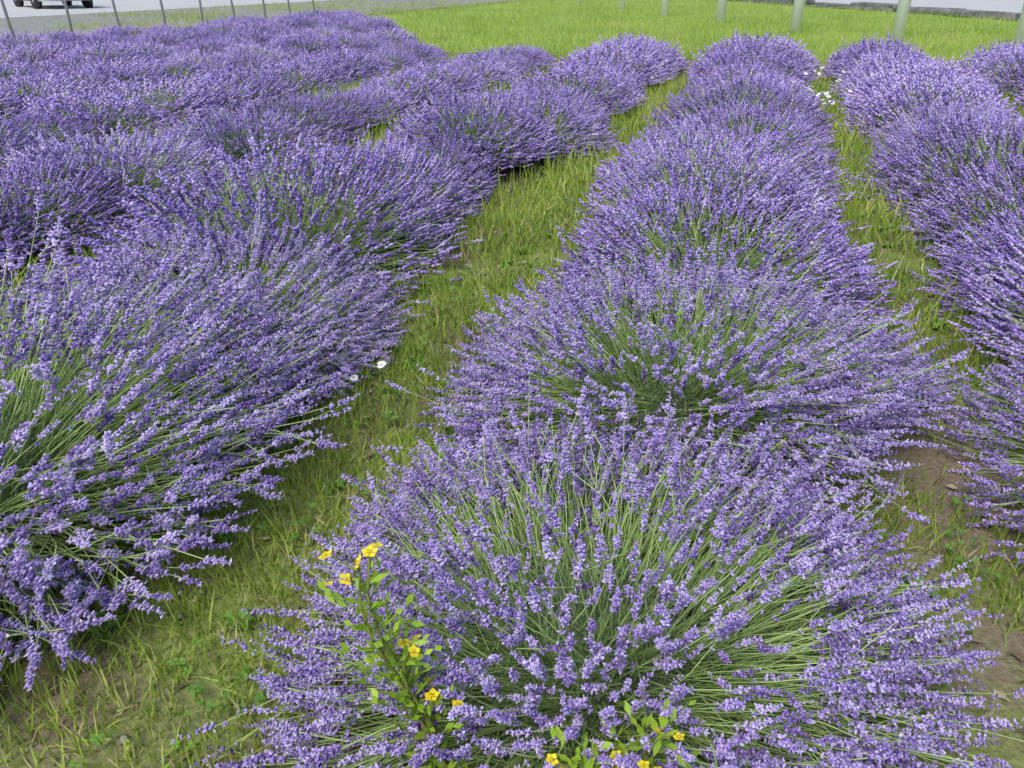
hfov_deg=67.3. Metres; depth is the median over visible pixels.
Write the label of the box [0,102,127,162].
lavender bush
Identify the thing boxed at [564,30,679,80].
lavender bush
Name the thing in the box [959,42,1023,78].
lavender bush
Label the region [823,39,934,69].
lavender bush
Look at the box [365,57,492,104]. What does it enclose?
lavender bush
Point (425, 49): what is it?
lavender bush
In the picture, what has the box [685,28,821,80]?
lavender bush
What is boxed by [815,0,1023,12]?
road
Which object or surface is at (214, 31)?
lavender bush
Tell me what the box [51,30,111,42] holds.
lavender bush
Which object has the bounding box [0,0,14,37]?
metal fence post
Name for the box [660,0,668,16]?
white fence post
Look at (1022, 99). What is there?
lavender bush
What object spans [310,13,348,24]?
lavender bush
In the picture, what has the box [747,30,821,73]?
lavender bush
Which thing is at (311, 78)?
lavender bush
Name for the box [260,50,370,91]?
lavender bush
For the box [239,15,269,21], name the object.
lavender bush
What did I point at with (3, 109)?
lavender bush
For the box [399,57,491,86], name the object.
lavender bush
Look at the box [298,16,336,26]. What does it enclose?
lavender bush
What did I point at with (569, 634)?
lavender bush
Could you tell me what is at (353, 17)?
lavender bush
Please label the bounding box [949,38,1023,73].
lavender bush
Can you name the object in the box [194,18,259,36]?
lavender bush
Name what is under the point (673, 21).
lawn grass
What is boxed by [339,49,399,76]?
lavender bush
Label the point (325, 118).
lavender bush
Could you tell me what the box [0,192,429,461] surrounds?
lavender bush
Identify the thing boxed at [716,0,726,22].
white fence post
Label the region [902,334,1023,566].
lavender bush
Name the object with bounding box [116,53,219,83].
lavender bush
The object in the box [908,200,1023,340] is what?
lavender bush
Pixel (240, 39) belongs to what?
lavender bush
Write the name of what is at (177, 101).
lavender bush
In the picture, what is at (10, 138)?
lavender bush
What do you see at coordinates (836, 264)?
lavender bush
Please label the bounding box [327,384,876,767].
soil
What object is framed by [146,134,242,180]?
lavender bush
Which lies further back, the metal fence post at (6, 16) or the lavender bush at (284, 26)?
the lavender bush at (284, 26)
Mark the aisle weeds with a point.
(107, 625)
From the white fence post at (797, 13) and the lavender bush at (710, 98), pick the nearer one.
the lavender bush at (710, 98)
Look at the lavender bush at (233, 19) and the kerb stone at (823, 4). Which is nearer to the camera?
the lavender bush at (233, 19)
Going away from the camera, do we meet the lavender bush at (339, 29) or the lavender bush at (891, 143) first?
the lavender bush at (891, 143)
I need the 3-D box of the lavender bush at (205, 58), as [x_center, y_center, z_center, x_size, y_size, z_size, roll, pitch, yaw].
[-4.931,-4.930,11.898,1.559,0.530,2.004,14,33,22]
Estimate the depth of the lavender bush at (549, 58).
14.18 m
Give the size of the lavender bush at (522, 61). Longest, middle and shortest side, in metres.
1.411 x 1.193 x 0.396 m
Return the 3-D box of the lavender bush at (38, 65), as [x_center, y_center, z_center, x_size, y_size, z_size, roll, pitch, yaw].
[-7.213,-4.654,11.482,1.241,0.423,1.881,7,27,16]
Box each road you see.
[0,0,328,17]
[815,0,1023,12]
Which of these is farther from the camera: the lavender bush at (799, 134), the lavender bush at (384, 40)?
the lavender bush at (384, 40)
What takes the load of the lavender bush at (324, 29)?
on the soil
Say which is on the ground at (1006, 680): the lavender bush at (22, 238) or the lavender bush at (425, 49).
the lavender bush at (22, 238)
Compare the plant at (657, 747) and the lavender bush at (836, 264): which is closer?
the plant at (657, 747)
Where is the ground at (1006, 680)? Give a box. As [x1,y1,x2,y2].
[0,0,1023,767]
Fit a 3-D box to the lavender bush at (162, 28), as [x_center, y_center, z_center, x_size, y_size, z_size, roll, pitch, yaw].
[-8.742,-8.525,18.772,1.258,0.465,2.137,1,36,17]
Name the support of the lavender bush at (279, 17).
on the soil
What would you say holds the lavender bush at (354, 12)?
on the soil
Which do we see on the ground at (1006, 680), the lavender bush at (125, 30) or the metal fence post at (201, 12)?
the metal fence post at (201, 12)
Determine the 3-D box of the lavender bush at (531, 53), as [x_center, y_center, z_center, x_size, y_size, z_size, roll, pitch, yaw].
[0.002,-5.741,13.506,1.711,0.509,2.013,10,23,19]
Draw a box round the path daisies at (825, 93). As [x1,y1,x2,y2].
[802,67,851,122]
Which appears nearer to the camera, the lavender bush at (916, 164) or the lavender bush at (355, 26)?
the lavender bush at (916, 164)
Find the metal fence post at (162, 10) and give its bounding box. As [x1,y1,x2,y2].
[159,0,166,25]
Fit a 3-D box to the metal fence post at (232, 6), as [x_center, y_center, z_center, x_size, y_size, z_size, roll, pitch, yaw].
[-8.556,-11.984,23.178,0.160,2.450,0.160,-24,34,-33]
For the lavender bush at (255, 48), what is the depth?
13.18 m
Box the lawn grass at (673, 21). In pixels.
[369,0,1017,64]
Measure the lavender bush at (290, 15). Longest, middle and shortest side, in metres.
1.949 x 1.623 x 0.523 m
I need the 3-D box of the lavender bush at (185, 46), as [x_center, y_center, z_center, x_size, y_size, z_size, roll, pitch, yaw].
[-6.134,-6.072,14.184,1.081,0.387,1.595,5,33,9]
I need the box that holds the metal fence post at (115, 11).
[111,0,120,26]
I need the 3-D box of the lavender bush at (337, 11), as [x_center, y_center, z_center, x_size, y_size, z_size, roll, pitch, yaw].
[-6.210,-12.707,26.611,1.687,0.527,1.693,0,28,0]
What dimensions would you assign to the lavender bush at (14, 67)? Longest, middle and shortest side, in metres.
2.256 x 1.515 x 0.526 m
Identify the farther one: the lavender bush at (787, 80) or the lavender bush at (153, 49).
the lavender bush at (153, 49)
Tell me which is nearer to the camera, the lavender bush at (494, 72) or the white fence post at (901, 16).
the lavender bush at (494, 72)
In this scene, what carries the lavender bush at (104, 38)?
on the ground at (1006, 680)
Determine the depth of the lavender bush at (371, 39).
16.23 m
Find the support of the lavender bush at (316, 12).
on the soil
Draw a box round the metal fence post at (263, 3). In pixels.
[262,0,266,18]
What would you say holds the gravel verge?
on the ground at (1006, 680)
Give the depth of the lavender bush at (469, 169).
5.62 m
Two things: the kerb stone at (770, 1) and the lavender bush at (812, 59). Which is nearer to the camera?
the lavender bush at (812, 59)
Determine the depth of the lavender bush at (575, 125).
7.01 m
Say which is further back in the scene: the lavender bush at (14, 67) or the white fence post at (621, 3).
the white fence post at (621, 3)
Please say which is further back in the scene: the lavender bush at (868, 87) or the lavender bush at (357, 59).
the lavender bush at (357, 59)
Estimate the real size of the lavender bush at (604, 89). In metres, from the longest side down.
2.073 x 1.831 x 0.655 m
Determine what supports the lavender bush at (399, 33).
on the ground at (1006, 680)
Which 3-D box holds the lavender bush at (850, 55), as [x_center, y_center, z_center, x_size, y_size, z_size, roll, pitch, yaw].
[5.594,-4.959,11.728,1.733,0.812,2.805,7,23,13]
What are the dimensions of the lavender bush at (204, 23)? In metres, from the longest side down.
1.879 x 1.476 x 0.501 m
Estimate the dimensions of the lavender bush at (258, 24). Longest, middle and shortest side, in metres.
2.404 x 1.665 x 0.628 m
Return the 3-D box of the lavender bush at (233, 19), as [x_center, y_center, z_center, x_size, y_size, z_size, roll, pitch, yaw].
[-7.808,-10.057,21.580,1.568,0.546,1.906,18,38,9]
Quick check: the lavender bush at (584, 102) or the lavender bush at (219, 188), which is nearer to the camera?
the lavender bush at (219, 188)
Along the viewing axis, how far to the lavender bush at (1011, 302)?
3.32 m
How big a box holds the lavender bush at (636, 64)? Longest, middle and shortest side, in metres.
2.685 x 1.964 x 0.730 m
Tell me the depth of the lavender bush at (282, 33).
17.50 m
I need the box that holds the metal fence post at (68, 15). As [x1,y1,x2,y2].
[63,0,72,32]
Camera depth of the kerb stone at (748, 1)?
47.81 m
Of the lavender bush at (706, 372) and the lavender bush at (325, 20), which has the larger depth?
the lavender bush at (325, 20)
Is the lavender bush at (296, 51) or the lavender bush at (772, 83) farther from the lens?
the lavender bush at (296, 51)
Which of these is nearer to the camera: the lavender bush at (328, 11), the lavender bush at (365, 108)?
the lavender bush at (365, 108)
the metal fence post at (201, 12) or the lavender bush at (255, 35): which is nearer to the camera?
the lavender bush at (255, 35)
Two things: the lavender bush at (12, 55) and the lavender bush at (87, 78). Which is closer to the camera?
the lavender bush at (87, 78)
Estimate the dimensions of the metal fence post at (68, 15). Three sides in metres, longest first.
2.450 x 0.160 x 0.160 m
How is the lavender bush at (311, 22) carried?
on the soil
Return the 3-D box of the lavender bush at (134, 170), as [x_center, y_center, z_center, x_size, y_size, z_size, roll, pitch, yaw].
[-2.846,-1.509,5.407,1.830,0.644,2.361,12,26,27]
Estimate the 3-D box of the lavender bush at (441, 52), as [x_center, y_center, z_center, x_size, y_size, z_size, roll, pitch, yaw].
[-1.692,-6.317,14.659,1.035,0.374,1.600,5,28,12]
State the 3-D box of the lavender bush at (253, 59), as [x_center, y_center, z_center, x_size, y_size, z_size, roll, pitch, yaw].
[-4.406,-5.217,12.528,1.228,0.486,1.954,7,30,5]
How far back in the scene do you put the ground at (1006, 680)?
2.06 m
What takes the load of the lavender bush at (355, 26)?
on the soil
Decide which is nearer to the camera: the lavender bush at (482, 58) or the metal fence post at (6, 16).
the lavender bush at (482, 58)
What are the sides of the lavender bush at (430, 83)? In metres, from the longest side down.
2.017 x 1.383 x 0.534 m
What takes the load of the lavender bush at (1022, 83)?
on the ground at (1006, 680)
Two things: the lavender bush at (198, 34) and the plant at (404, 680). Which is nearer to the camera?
the plant at (404, 680)
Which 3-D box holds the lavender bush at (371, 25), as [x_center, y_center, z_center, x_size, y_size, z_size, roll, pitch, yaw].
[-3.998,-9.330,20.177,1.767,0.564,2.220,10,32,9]
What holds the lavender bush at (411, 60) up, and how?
on the soil
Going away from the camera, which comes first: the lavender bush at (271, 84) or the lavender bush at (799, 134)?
the lavender bush at (799, 134)
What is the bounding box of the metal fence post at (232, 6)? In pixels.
[230,0,235,17]
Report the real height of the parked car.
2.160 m
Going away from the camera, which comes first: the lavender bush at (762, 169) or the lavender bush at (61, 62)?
the lavender bush at (762, 169)
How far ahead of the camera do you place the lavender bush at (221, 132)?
6.37 m
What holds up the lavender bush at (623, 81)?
on the ground at (1006, 680)
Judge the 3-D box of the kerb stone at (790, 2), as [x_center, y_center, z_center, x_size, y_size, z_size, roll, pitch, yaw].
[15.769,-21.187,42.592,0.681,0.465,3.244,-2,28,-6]
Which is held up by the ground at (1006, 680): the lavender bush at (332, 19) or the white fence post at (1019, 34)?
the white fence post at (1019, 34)
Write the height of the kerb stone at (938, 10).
0.325 m
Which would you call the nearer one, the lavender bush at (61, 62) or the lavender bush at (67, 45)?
the lavender bush at (61, 62)
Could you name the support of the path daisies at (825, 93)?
on the ground at (1006, 680)
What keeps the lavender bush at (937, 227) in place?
on the soil
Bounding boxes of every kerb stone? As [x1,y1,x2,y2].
[735,0,753,2]
[754,0,779,4]
[780,0,815,6]
[805,2,849,8]
[849,2,897,12]
[892,6,965,16]
[952,9,1018,20]
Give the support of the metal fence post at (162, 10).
on the ground at (1006, 680)
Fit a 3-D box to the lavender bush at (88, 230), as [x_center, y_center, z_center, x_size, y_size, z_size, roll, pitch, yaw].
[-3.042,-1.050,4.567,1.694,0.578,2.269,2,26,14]
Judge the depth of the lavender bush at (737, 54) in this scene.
10.99 m
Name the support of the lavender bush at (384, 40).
on the soil
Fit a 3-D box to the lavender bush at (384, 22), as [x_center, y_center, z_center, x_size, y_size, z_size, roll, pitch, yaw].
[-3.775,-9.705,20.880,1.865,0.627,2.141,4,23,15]
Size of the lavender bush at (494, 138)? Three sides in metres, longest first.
2.504 x 1.755 x 0.733 m
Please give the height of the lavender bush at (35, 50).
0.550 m
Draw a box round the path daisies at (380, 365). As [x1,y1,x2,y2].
[348,361,392,421]
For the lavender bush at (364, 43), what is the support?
on the ground at (1006, 680)
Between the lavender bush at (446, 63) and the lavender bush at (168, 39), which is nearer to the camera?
the lavender bush at (446, 63)
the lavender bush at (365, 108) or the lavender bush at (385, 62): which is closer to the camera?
the lavender bush at (365, 108)
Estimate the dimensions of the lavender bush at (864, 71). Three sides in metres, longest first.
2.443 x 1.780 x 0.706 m
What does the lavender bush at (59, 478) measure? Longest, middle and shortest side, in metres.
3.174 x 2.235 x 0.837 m
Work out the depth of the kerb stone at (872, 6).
35.71 m
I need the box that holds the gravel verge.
[0,0,513,40]
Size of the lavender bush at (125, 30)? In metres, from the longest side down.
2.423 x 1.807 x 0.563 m
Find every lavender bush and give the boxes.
[0,29,55,51]
[0,38,76,64]
[0,47,37,66]
[0,56,74,86]
[0,58,49,87]
[0,68,105,115]
[0,78,42,119]
[0,84,191,146]
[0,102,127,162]
[0,111,71,170]
[0,119,251,230]
[0,148,169,263]
[0,186,359,691]
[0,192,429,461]
[0,196,68,265]
[7,66,149,100]
[24,124,482,338]
[28,27,91,46]
[34,52,109,73]
[38,38,96,59]
[45,53,179,94]
[50,37,163,70]
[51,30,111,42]
[60,32,124,50]
[79,70,235,129]
[84,28,130,37]
[88,39,196,65]
[91,22,165,38]
[102,33,171,50]
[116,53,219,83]
[131,102,345,170]
[135,28,192,48]
[145,22,187,35]
[145,71,287,118]
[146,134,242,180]
[152,48,253,77]
[165,29,214,45]
[165,42,202,59]
[171,352,1023,767]
[176,34,250,56]
[177,63,315,108]
[179,25,203,31]
[191,28,226,38]
[192,18,235,28]
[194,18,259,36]
[204,34,262,48]
[207,26,286,45]
[207,89,377,144]
[210,15,253,25]
[211,48,282,74]
[218,16,281,35]
[221,37,292,66]
[237,58,344,96]
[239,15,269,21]
[249,20,299,33]
[260,29,350,56]
[260,46,311,61]
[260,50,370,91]
[260,129,485,248]
[265,18,311,30]
[273,14,295,21]
[275,27,318,40]
[276,11,312,18]
[280,14,327,29]
[281,87,401,127]
[284,43,389,86]
[293,9,328,17]
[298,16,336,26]
[301,25,346,36]
[308,9,343,17]
[308,28,379,53]
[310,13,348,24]
[312,17,371,34]
[313,25,358,36]
[324,9,349,14]
[332,13,364,22]
[334,81,422,120]
[335,9,368,17]
[335,17,389,34]
[336,11,368,20]
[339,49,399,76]
[342,30,388,50]
[356,14,405,31]
[357,33,397,46]
[357,65,457,113]
[359,25,421,43]
[364,82,578,176]
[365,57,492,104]
[366,48,424,72]
[369,36,444,65]
[370,225,985,540]
[380,130,505,216]
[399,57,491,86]
[417,44,449,59]
[444,80,622,165]
[447,48,529,83]
[448,58,521,89]
[472,42,552,68]
[484,79,616,127]
[485,51,543,73]
[509,58,648,117]
[519,46,555,63]
[535,170,926,363]
[537,48,651,92]
[545,37,677,84]
[546,56,648,111]
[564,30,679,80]
[565,124,869,264]
[582,110,860,216]
[585,32,692,70]
[639,94,859,183]
[643,69,843,146]
[684,58,799,97]
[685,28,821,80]
[686,41,818,87]
[688,66,821,114]
[717,67,822,107]
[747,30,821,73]
[816,32,939,79]
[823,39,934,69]
[828,48,963,96]
[832,42,935,77]
[833,105,1023,232]
[837,55,1008,106]
[837,58,1016,119]
[839,66,1021,140]
[856,102,1023,190]
[857,92,1022,148]
[892,146,1023,262]
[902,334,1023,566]
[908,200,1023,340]
[936,181,1023,416]
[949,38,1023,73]
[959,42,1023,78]
[963,41,1023,95]
[1007,72,1023,98]
[1008,90,1023,110]
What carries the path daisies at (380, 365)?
on the ground at (1006, 680)
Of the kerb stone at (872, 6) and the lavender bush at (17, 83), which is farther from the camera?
the kerb stone at (872, 6)
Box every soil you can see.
[1,65,555,279]
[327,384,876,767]
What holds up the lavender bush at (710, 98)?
on the soil at (406, 764)
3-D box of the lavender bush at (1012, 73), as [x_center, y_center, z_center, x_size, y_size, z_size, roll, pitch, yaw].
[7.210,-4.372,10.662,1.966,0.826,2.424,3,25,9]
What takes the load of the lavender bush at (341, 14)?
on the soil
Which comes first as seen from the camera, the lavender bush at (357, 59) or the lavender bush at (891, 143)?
the lavender bush at (891, 143)
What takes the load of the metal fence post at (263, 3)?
on the ground at (1006, 680)
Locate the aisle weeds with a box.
[3,109,1023,767]
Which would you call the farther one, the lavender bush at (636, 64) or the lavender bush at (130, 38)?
the lavender bush at (130, 38)
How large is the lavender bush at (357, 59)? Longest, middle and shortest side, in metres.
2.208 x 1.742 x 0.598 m
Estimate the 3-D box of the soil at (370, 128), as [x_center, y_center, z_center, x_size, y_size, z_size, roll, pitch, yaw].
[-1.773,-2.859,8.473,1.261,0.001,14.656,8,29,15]
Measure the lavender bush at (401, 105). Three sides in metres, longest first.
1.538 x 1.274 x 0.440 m
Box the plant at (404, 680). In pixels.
[317,542,476,767]
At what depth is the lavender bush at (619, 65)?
10.38 m
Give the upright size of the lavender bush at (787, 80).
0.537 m
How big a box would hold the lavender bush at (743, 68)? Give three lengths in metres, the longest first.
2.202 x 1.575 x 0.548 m
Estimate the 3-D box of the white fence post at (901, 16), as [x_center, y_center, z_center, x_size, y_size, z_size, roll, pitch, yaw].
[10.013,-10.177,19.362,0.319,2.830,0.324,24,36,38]
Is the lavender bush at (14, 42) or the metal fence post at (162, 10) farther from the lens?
the metal fence post at (162, 10)
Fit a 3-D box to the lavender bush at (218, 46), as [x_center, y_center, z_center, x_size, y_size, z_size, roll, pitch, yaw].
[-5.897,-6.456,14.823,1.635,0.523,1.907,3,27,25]
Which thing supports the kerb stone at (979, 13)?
on the ground at (1006, 680)
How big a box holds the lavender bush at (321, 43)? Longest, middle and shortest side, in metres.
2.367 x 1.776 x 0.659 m
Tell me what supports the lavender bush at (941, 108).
on the ground at (1006, 680)
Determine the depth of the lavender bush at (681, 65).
12.82 m
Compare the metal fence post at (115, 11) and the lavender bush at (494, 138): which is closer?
the lavender bush at (494, 138)
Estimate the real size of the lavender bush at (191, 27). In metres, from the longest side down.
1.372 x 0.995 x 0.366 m
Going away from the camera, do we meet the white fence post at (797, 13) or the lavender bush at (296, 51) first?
the lavender bush at (296, 51)
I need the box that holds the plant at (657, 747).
[542,688,700,767]
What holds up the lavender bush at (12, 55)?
on the soil
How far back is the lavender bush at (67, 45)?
13.93 m
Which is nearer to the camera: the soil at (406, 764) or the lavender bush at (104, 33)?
the soil at (406, 764)
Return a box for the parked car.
[13,0,92,8]
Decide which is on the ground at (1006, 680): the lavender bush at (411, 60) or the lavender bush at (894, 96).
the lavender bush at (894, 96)
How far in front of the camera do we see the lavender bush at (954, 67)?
9.16 m
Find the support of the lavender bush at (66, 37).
on the soil
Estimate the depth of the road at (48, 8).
42.54 m
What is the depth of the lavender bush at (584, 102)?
7.97 m
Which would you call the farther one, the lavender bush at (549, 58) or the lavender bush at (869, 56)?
the lavender bush at (549, 58)
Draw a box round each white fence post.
[619,0,624,9]
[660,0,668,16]
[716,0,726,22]
[789,0,804,32]
[892,0,911,38]
[1013,4,1023,44]
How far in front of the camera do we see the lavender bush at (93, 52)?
12.67 m
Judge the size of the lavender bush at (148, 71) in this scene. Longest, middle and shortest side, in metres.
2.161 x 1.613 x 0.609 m
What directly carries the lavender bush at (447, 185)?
on the ground at (1006, 680)
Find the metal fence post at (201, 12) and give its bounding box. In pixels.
[198,0,203,21]
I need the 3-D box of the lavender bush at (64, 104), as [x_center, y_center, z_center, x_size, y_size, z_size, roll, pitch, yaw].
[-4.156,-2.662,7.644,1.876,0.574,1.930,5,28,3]
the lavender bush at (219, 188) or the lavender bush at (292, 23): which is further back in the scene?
the lavender bush at (292, 23)
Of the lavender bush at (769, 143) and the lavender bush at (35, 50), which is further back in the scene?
the lavender bush at (35, 50)
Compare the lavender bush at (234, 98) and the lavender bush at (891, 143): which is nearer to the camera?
the lavender bush at (891, 143)

